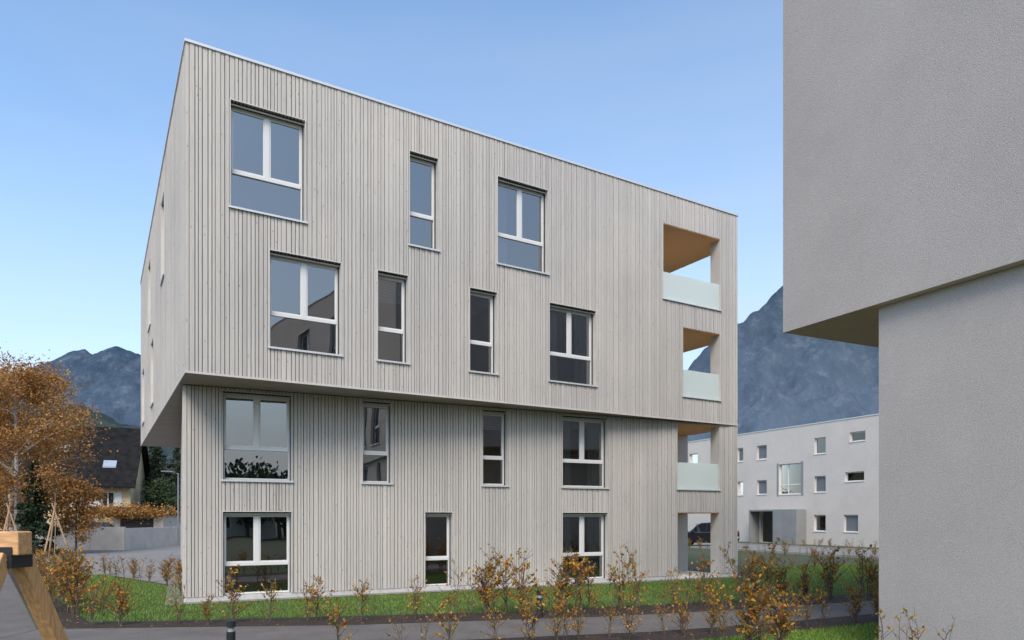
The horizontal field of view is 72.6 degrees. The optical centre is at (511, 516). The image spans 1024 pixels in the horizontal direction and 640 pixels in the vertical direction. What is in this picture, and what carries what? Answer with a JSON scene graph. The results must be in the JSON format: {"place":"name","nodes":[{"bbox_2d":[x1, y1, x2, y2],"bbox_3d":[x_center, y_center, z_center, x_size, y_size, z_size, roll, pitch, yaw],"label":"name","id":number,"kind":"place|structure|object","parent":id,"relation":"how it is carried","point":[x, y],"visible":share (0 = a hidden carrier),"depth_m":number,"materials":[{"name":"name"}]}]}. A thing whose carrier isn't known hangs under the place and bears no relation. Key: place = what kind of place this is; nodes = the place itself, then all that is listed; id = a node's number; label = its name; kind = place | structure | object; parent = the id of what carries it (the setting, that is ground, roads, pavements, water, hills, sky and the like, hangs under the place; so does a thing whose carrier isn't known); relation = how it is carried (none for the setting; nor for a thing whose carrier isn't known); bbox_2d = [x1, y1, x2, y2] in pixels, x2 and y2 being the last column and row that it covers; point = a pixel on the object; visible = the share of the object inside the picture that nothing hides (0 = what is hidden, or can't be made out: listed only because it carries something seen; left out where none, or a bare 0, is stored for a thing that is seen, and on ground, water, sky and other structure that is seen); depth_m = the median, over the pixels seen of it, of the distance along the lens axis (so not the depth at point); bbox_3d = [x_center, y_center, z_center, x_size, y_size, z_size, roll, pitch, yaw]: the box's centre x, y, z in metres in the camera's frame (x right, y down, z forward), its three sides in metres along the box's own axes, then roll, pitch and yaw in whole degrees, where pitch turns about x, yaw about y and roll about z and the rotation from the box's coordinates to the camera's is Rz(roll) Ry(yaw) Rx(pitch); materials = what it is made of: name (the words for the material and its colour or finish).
{"place":"outdoors","nodes":[
{"label":"outdoors","id":0,"kind":"place"},
{"bbox_2d":[0,573,36,637],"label":"asphalt yard","id":1,"kind":"structure","parent":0,"point":[15,618],"depth_m":15.45,"materials":[{"name":"grey asphalt"}]},
{"bbox_2d":[1,346,140,426],"bbox_3d":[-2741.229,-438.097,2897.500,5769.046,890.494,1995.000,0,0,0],"label":"mountain","id":2,"kind":"structure","parent":0,"point":[111,376],"depth_m":3126.98,"materials":[{"name":"blue stone"}]},
{"bbox_2d":[12,404,180,492],"bbox_3d":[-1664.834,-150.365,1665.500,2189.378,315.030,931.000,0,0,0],"label":"wooded hill","id":3,"kind":"structure","parent":0,"point":[107,421],"depth_m":1852.01,"materials":[{"name":"green plant"}]},
{"bbox_2d":[35,545,180,557],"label":"street","id":4,"kind":"structure","parent":0,"point":[166,552],"depth_m":40.76,"materials":[{"name":"grey asphalt"}]},
{"bbox_2d":[11,460,67,555],"bbox_3d":[-26.244,-0.404,38.023,2.620,5.477,2.905,0,0,0],"label":"spruce tree","id":5,"kind":"object","parent":4,"relation":"on","point":[32,518],"visible":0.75,"depth_m":37.99,"materials":[{"name":"green plant"}]},
{"bbox_2d":[0,347,111,530],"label":"birch tree","id":6,"kind":"object","parent":4,"relation":"on","point":[42,454],"visible":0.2,"depth_m":44.40,"materials":[{"name":"orange plant"}]},
{"bbox_2d":[44,503,69,556],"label":"tree stakes","id":7,"kind":"object","parent":4,"relation":"on","point":[53,516],"visible":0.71,"depth_m":37.21,"materials":[{"name":"beige wood"}]},
{"bbox_2d":[0,350,117,530],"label":"birch tree","id":8,"kind":"object","parent":4,"relation":"on","point":[36,385],"visible":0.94,"depth_m":38.78,"materials":[{"name":"orange plant"}]},
{"bbox_2d":[44,465,111,548],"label":"maple tree","id":9,"kind":"object","parent":4,"relation":"on","point":[77,525],"visible":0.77,"depth_m":40.35,"materials":[{"name":"orange plant"}]},
{"bbox_2d":[35,527,180,549],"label":"concrete garden wall","id":10,"kind":"structure","parent":4,"relation":"on","point":[115,538],"depth_m":45.00,"materials":[{"name":"grey concrete"}]},
{"bbox_2d":[39,558,180,583],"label":"paved forecourt","id":11,"kind":"structure","parent":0,"point":[143,577],"depth_m":29.52,"materials":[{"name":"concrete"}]},
{"bbox_2d":[0,0,782,372],"label":"sky","id":12,"kind":"structure","parent":0,"point":[684,98],"materials":[{"name":"blue"}]},
{"bbox_2d":[191,47,682,596],"bbox_3d":[-3.933,-4.425,29.285,19.618,12.890,19.269,0,0,-31],"label":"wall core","id":13,"kind":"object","parent":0,"point":[313,417],"visible":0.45,"depth_m":17.66,"materials":[{"name":"grey wood"}]},
{"bbox_2d":[142,98,607,595],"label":"window reveals","id":14,"kind":"structure","parent":13,"relation":"attached to","point":[546,193],"depth_m":19.75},
{"bbox_2d":[143,101,606,592],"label":"blind slots","id":15,"kind":"object","parent":14,"relation":"attached to","point":[272,113],"visible":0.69,"depth_m":19.31,"materials":[{"name":"grey metal"}]},
{"bbox_2d":[141,205,609,488],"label":"window sills","id":16,"kind":"structure","parent":13,"relation":"attached to","point":[267,214],"depth_m":18.69,"materials":[{"name":"grey metal"}]},
{"bbox_2d":[223,106,603,594],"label":"window frames","id":17,"kind":"structure","parent":13,"relation":"in","point":[304,265],"depth_m":18.68,"materials":[{"name":"white plastic"}]},
{"bbox_2d":[225,572,601,593],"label":"room floors","id":18,"kind":"structure","parent":13,"relation":"attached to","point":[256,586],"depth_m":21.28,"materials":[{"name":"brown"}]},
{"bbox_2d":[225,111,601,582],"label":"windows","id":19,"kind":"structure","parent":13,"relation":"on","point":[261,196],"depth_m":21.93,"materials":[{"name":"glass"}]},
{"bbox_2d":[378,185,600,577],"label":"curtains","id":20,"kind":"object","parent":19,"relation":"hanging from","point":[581,345],"visible":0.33,"depth_m":22.21,"materials":[{"name":"grey fabric"}]},
{"bbox_2d":[141,42,737,597],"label":"slat cladding","id":21,"kind":"structure","parent":13,"relation":"attached to","point":[605,246],"depth_m":19.70,"materials":[{"name":"grey wood"}]},
{"bbox_2d":[140,38,738,283],"bbox_3d":[-4.583,-10.899,28.883,18.223,0.061,19.373,0,0,-31],"label":"roof coping","id":22,"kind":"object","parent":13,"relation":"on","point":[224,52],"visible":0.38,"depth_m":19.17,"materials":[{"name":"silver metal"}]},
{"bbox_2d":[662,223,721,310],"bbox_3d":[5.409,-8.530,26.004,3.896,2.720,4.250,0,0,-31],"label":"loggia","id":23,"kind":"object","parent":13,"relation":"on","point":[682,248],"visible":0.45,"depth_m":24.73,"materials":[{"name":"white glass"}]},
{"bbox_2d":[676,512,719,578],"bbox_3d":[6.189,0.973,25.799,3.026,2.315,2.764,0,0,-26],"label":"ground passage","id":24,"kind":"object","parent":13,"relation":"in","point":[682,541],"visible":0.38,"depth_m":27.45,"materials":[{"name":"grey concrete"}]},
{"bbox_2d":[682,327,720,401],"bbox_3d":[5.798,-5.245,26.235,2.991,2.550,4.250,0,0,-31],"label":"loggia","id":25,"kind":"object","parent":13,"relation":"on","point":[701,385],"visible":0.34,"depth_m":24.68,"materials":[{"name":"white glass"}]},
{"bbox_2d":[4,541,878,639],"bbox_3d":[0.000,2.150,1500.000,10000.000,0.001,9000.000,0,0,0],"label":"ground","id":26,"kind":"structure","parent":0,"point":[695,554],"depth_m":34.46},
{"bbox_2d":[8,568,88,625],"bbox_3d":[-22.995,2.141,26.963,37.973,0.001,9.394,0,0,30],"label":"planting bed","id":27,"kind":"object","parent":26,"relation":"on","point":[64,615],"visible":0.25,"depth_m":15.47,"materials":[{"name":"brown soil"}]},
{"bbox_2d":[37,554,62,598],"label":"beech sapling","id":28,"kind":"object","parent":27,"relation":"on","point":[49,579],"visible":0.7,"depth_m":15.53,"materials":[{"name":"brown plant"}]},
{"bbox_2d":[49,545,92,611],"bbox_3d":[-10.020,1.385,15.752,0.865,1.519,0.813,0,0,34],"label":"beech sapling","id":29,"kind":"object","parent":27,"relation":"on","point":[63,556],"visible":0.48,"depth_m":15.76,"materials":[{"name":"brown plant"}]},
{"bbox_2d":[51,554,94,614],"bbox_3d":[-9.618,1.482,15.364,0.817,1.322,0.803,0,0,-9],"label":"beech sapling","id":30,"kind":"object","parent":27,"relation":"on","point":[74,576],"visible":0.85,"depth_m":15.26,"materials":[{"name":"brown plant"}]},
{"bbox_2d":[0,452,145,529],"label":"walls","id":31,"kind":"structure","parent":26,"relation":"on","point":[129,496],"depth_m":60.13,"materials":[{"name":"beige paint"}]},
{"bbox_2d":[2,491,121,529],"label":"windows and shutters","id":32,"kind":"structure","parent":31,"relation":"attached to","point":[118,496],"depth_m":59.16,"materials":[{"name":"white paint"}]},
{"bbox_2d":[0,424,150,488],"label":"roof","id":33,"kind":"structure","parent":31,"relation":"attached to","point":[125,443],"depth_m":60.43,"materials":[{"name":"tile"}]},
{"bbox_2d":[62,501,180,523],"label":"pergola vine","id":34,"kind":"object","parent":31,"relation":"attached to","point":[115,511],"visible":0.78,"depth_m":57.02,"materials":[{"name":"orange plant"}]},
{"bbox_2d":[113,514,180,527],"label":"garage","id":35,"kind":"structure","parent":26,"relation":"on","point":[139,523],"depth_m":58.19,"materials":[{"name":"paint"}]},
{"bbox_2d":[121,519,153,527],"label":"garage door","id":36,"kind":"structure","parent":35,"relation":"in","point":[128,523],"depth_m":58.19,"materials":[{"name":"grey"}]},
{"bbox_2d":[141,447,175,508],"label":"fir tree","id":37,"kind":"object","parent":26,"relation":"on","point":[156,458],"visible":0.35,"depth_m":65.73,"materials":[{"name":"green plant"}]},
{"bbox_2d":[140,476,180,513],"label":"garden tree","id":38,"kind":"object","parent":26,"relation":"on","point":[162,490],"visible":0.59,"depth_m":62.09,"materials":[{"name":"green plant"}]},
{"bbox_2d":[158,556,177,585],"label":"beech sapling","id":39,"kind":"object","parent":26,"relation":"on","point":[165,573],"visible":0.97,"depth_m":21.70,"materials":[{"name":"brown plant"}]},
{"bbox_2d":[162,447,180,502],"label":"fir tree","id":40,"kind":"object","parent":26,"relation":"on","point":[176,456],"visible":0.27,"depth_m":66.76,"materials":[{"name":"green plant"}]},
{"bbox_2d":[0,600,877,639],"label":"footpath","id":41,"kind":"structure","parent":26,"relation":"on","point":[467,630],"depth_m":13.26,"materials":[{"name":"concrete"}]},
{"bbox_2d":[226,620,235,639],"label":"path light bollard","id":42,"kind":"object","parent":41,"relation":"on","point":[230,632],"visible":1,"depth_m":10.51,"materials":[{"name":"black metal"}]},
{"bbox_2d":[10,566,872,639],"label":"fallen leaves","id":43,"kind":"object","parent":26,"relation":"on","point":[480,612],"visible":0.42,"depth_m":15.07,"materials":[{"name":"brown plant"}]},
{"bbox_2d":[165,563,743,604],"bbox_3d":[-3.760,2.136,28.727,18.600,0.001,17.400,0,0,-26],"label":"gravel strip","id":44,"kind":"object","parent":26,"relation":"on","point":[173,584],"visible":0.4,"depth_m":19.73,"materials":[{"name":"gravel"}]},
{"bbox_2d":[183,398,736,601],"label":"lower facade","id":45,"kind":"structure","parent":26,"relation":"on","point":[245,406],"depth_m":20.43,"materials":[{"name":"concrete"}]},
{"bbox_2d":[141,373,734,447],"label":"overhang soffit","id":46,"kind":"structure","parent":45,"relation":"on","point":[165,431],"depth_m":19.53,"materials":[{"name":"grey wood"}]},
{"bbox_2d":[140,370,737,445],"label":"drip trim","id":47,"kind":"structure","parent":46,"relation":"on","point":[246,377],"depth_m":19.14,"materials":[{"name":"grey metal"}]},
{"bbox_2d":[676,423,720,490],"bbox_3d":[6.197,-2.035,25.783,3.026,2.470,2.800,0,0,-26],"label":"loggia","id":48,"kind":"object","parent":45,"relation":"on","point":[700,476],"visible":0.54,"depth_m":24.81,"materials":[{"name":"white glass"}]},
{"bbox_2d":[63,593,876,628],"bbox_3d":[7.849,2.142,18.510,35.246,0.001,2.816,0,0,-19],"label":"planting bed","id":49,"kind":"object","parent":26,"relation":"on","point":[383,619],"visible":0.58,"depth_m":14.72,"materials":[{"name":"brown soil"}]},
{"bbox_2d":[79,574,106,625],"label":"beech sapling","id":50,"kind":"object","parent":49,"relation":"on","point":[92,611],"visible":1,"depth_m":13.77,"materials":[{"name":"brown plant"}]},
{"bbox_2d":[104,575,137,625],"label":"beech sapling","id":51,"kind":"object","parent":49,"relation":"on","point":[121,603],"visible":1,"depth_m":13.77,"materials":[{"name":"brown plant"}]},
{"bbox_2d":[164,579,186,623],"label":"beech sapling","id":52,"kind":"object","parent":49,"relation":"on","point":[177,609],"visible":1,"depth_m":14.05,"materials":[{"name":"brown plant"}]},
{"bbox_2d":[215,564,255,619],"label":"beech sapling","id":53,"kind":"object","parent":49,"relation":"on","point":[231,595],"visible":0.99,"depth_m":14.09,"materials":[{"name":"brown plant"}]},
{"bbox_2d":[257,580,284,621],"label":"beech sapling","id":54,"kind":"object","parent":49,"relation":"on","point":[272,596],"visible":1,"depth_m":14.18,"materials":[{"name":"brown plant"}]},
{"bbox_2d":[297,580,317,621],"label":"beech sapling","id":55,"kind":"object","parent":49,"relation":"on","point":[309,602],"visible":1,"depth_m":14.18,"materials":[{"name":"brown plant"}]},
{"bbox_2d":[303,575,334,620],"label":"beech sapling","id":56,"kind":"object","parent":49,"relation":"on","point":[317,594],"visible":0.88,"depth_m":14.39,"materials":[{"name":"brown plant"}]},
{"bbox_2d":[349,579,377,621],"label":"beech sapling","id":57,"kind":"object","parent":49,"relation":"on","point":[360,593],"visible":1,"depth_m":14.23,"materials":[{"name":"brown plant"}]},
{"bbox_2d":[407,575,426,618],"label":"beech sapling","id":58,"kind":"object","parent":49,"relation":"on","point":[415,599],"visible":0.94,"depth_m":14.63,"materials":[{"name":"brown plant"}]},
{"bbox_2d":[468,548,508,613],"bbox_3d":[-0.578,1.415,15.457,0.941,1.454,0.895,0,0,-43],"label":"beech sapling","id":59,"kind":"object","parent":49,"relation":"on","point":[489,568],"visible":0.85,"depth_m":15.41,"materials":[{"name":"brown plant"}]},
{"bbox_2d":[485,543,516,612],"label":"beech sapling","id":60,"kind":"object","parent":49,"relation":"on","point":[505,563],"visible":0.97,"depth_m":15.52,"materials":[{"name":"brown plant"}]},
{"bbox_2d":[497,548,536,613],"bbox_3d":[0.168,1.410,15.468,0.845,1.469,0.892,0,0,13],"label":"beech sapling","id":61,"kind":"object","parent":49,"relation":"on","point":[518,584],"visible":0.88,"depth_m":15.38,"materials":[{"name":"brown plant"}]},
{"bbox_2d":[544,547,586,604],"bbox_3d":[1.214,1.379,16.011,0.926,1.528,0.880,0,0,40],"label":"beech sapling","id":62,"kind":"object","parent":49,"relation":"on","point":[568,564],"visible":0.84,"depth_m":15.95,"materials":[{"name":"brown plant"}]},
{"bbox_2d":[562,548,592,611],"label":"beech sapling","id":63,"kind":"object","parent":49,"relation":"on","point":[575,565],"visible":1,"depth_m":15.59,"materials":[{"name":"brown plant"}]},
{"bbox_2d":[579,554,598,609],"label":"beech sapling","id":64,"kind":"object","parent":49,"relation":"on","point":[591,581],"visible":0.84,"depth_m":16.05,"materials":[{"name":"brown plant"}]},
{"bbox_2d":[603,546,636,609],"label":"beech sapling","id":65,"kind":"object","parent":49,"relation":"on","point":[614,573],"visible":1,"depth_m":16.10,"materials":[{"name":"brown plant"}]},
{"bbox_2d":[621,558,649,607],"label":"beech sapling","id":66,"kind":"object","parent":49,"relation":"on","point":[636,583],"visible":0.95,"depth_m":16.14,"materials":[{"name":"brown plant"}]},
{"bbox_2d":[692,550,718,604],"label":"beech sapling","id":67,"kind":"object","parent":49,"relation":"on","point":[709,584],"visible":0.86,"depth_m":17.00,"materials":[{"name":"brown plant"}]},
{"bbox_2d":[719,541,759,604],"bbox_3d":[5.570,1.375,17.011,0.900,1.548,1.021,0,0,41],"label":"beech sapling","id":68,"kind":"object","parent":49,"relation":"on","point":[743,571],"visible":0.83,"depth_m":17.01,"materials":[{"name":"brown plant"}]},
{"bbox_2d":[729,546,775,604],"bbox_3d":[5.913,1.422,17.002,0.798,1.448,0.973,0,0,-26],"label":"beech sapling","id":69,"kind":"object","parent":49,"relation":"on","point":[760,569],"visible":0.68,"depth_m":16.96,"materials":[{"name":"brown plant"}]},
{"bbox_2d":[751,537,788,601],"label":"beech sapling","id":70,"kind":"object","parent":49,"relation":"on","point":[771,575],"visible":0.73,"depth_m":17.40,"materials":[{"name":"brown plant"}]},
{"bbox_2d":[772,562,792,601],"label":"beech sapling","id":71,"kind":"object","parent":49,"relation":"on","point":[778,578],"visible":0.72,"depth_m":17.50,"materials":[{"name":"brown plant"}]},
{"bbox_2d":[813,554,840,599],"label":"beech sapling","id":72,"kind":"object","parent":49,"relation":"on","point":[833,568],"visible":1,"depth_m":17.90,"materials":[{"name":"brown plant"}]},
{"bbox_2d":[815,545,851,597],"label":"beech sapling","id":73,"kind":"object","parent":49,"relation":"on","point":[830,554],"visible":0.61,"depth_m":18.42,"materials":[{"name":"brown plant"}]},
{"bbox_2d":[850,552,878,596],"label":"beech sapling","id":74,"kind":"object","parent":49,"relation":"on","point":[862,571],"visible":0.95,"depth_m":18.29,"materials":[{"name":"brown plant"}]},
{"bbox_2d":[855,544,878,595],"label":"beech sapling","id":75,"kind":"object","parent":49,"relation":"on","point":[871,569],"visible":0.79,"depth_m":18.82,"materials":[{"name":"brown plant"}]},
{"bbox_2d":[477,614,878,639],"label":"planting bed","id":76,"kind":"object","parent":26,"relation":"on","point":[700,633],"visible":0.44,"depth_m":12.82,"materials":[{"name":"brown soil"}]},
{"bbox_2d":[321,598,358,639],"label":"beech sapling","id":77,"kind":"object","parent":76,"relation":"on","point":[335,619],"visible":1,"depth_m":10.74,"materials":[{"name":"brown plant"}]},
{"bbox_2d":[428,591,469,639],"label":"beech sapling","id":78,"kind":"object","parent":76,"relation":"on","point":[449,629],"visible":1,"depth_m":11.10,"materials":[{"name":"brown plant"}]},
{"bbox_2d":[481,607,508,639],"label":"beech sapling","id":79,"kind":"object","parent":76,"relation":"on","point":[491,615],"visible":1,"depth_m":11.58,"materials":[{"name":"brown plant"}]},
{"bbox_2d":[510,584,551,639],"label":"beech sapling","id":80,"kind":"object","parent":76,"relation":"on","point":[525,614],"visible":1,"depth_m":11.54,"materials":[{"name":"brown plant"}]},
{"bbox_2d":[545,596,568,639],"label":"beech sapling","id":81,"kind":"object","parent":76,"relation":"on","point":[557,609],"visible":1,"depth_m":11.71,"materials":[{"name":"brown plant"}]},
{"bbox_2d":[553,592,576,639],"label":"beech sapling","id":82,"kind":"object","parent":76,"relation":"on","point":[564,611],"visible":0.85,"depth_m":11.92,"materials":[{"name":"brown plant"}]},
{"bbox_2d":[569,600,586,639],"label":"beech sapling","id":83,"kind":"object","parent":76,"relation":"on","point":[578,626],"visible":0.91,"depth_m":12.13,"materials":[{"name":"brown plant"}]},
{"bbox_2d":[617,595,643,639],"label":"beech sapling","id":84,"kind":"object","parent":76,"relation":"on","point":[627,621],"visible":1,"depth_m":12.10,"materials":[{"name":"brown plant"}]},
{"bbox_2d":[668,586,695,633],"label":"beech sapling","id":85,"kind":"object","parent":76,"relation":"on","point":[680,621],"visible":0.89,"depth_m":12.80,"materials":[{"name":"brown plant"}]},
{"bbox_2d":[702,586,723,633],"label":"beech sapling","id":86,"kind":"object","parent":76,"relation":"on","point":[713,621],"visible":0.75,"depth_m":12.79,"materials":[{"name":"brown plant"}]},
{"bbox_2d":[705,574,736,639],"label":"beech sapling","id":87,"kind":"object","parent":76,"relation":"on","point":[720,607],"visible":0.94,"depth_m":11.54,"materials":[{"name":"brown plant"}]},
{"bbox_2d":[840,580,866,621],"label":"beech sapling","id":88,"kind":"object","parent":76,"relation":"on","point":[859,601],"visible":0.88,"depth_m":14.18,"materials":[{"name":"brown plant"}]},
{"bbox_2d":[688,546,878,558],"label":"street kerb","id":89,"kind":"structure","parent":26,"relation":"on","point":[805,553],"depth_m":40.47,"materials":[{"name":"concrete"}]},
{"bbox_2d":[45,563,878,621],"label":"lawn","id":90,"kind":"structure","parent":0,"point":[353,611],"depth_m":17.30,"materials":[{"name":"plant"}]},
{"bbox_2d":[87,575,115,614],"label":"beech sapling","id":91,"kind":"object","parent":90,"relation":"on","point":[104,592],"visible":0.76,"depth_m":15.31,"materials":[{"name":"brown plant"}]},
{"bbox_2d":[688,414,878,547],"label":"white apartment block","id":92,"kind":"structure","parent":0,"point":[808,483],"depth_m":54.34,"materials":[{"name":"paint"}]},
{"bbox_2d":[691,432,864,530],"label":"window panes","id":93,"kind":"structure","parent":92,"relation":"in","point":[794,469],"depth_m":55.63,"materials":[{"name":"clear glass"}]},
{"bbox_2d":[691,431,865,532],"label":"window frames","id":94,"kind":"structure","parent":92,"relation":"in","point":[788,484],"depth_m":54.03,"materials":[{"name":"white paint"}]},
{"bbox_2d":[688,286,878,441],"bbox_3d":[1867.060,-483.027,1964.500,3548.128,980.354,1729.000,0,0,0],"label":"mountain","id":95,"kind":"structure","parent":0,"point":[786,380],"depth_m":1913.96,"materials":[{"name":"blue stone"}]},
{"bbox_2d":[690,543,878,556],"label":"street","id":96,"kind":"structure","parent":0,"point":[761,547],"depth_m":45.69,"materials":[{"name":"grey asphalt"}]},
{"bbox_2d":[688,522,739,544],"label":"parked car","id":97,"kind":"object","parent":96,"relation":"on","point":[698,531],"visible":0.3,"depth_m":50.87,"materials":[{"name":"black paint"}]},
{"bbox_2d":[698,622,878,639],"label":"lawn","id":98,"kind":"structure","parent":0,"point":[843,634],"depth_m":12.74,"materials":[{"name":"plant"}]},
{"bbox_2d":[0,531,67,639],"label":"wooden swing frame","id":99,"kind":"object","parent":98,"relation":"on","point":[16,556],"visible":1,"depth_m":4.11,"materials":[{"name":"brown wood"}]},
{"bbox_2d":[726,566,780,639],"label":"beech sapling","id":100,"kind":"object","parent":98,"relation":"on","point":[750,619],"visible":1,"depth_m":10.92,"materials":[{"name":"brown plant"}]},
{"bbox_2d":[756,578,800,639],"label":"beech sapling","id":101,"kind":"object","parent":98,"relation":"on","point":[781,624],"visible":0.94,"depth_m":11.04,"materials":[{"name":"brown plant"}]},
{"bbox_2d":[879,264,1023,639],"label":"volume","id":102,"kind":"structure","parent":98,"relation":"on","point":[951,451],"depth_m":9.95,"materials":[{"name":"grey paint"}]},
{"bbox_2d":[783,0,1023,347],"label":"volume","id":103,"kind":"structure","parent":102,"relation":"on","point":[903,148],"depth_m":10.57,"materials":[{"name":"grey paint"}]},
{"bbox_2d":[785,260,1023,346],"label":"soffit","id":104,"kind":"structure","parent":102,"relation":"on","point":[861,326],"depth_m":12.08,"materials":[{"name":"grey paint"}]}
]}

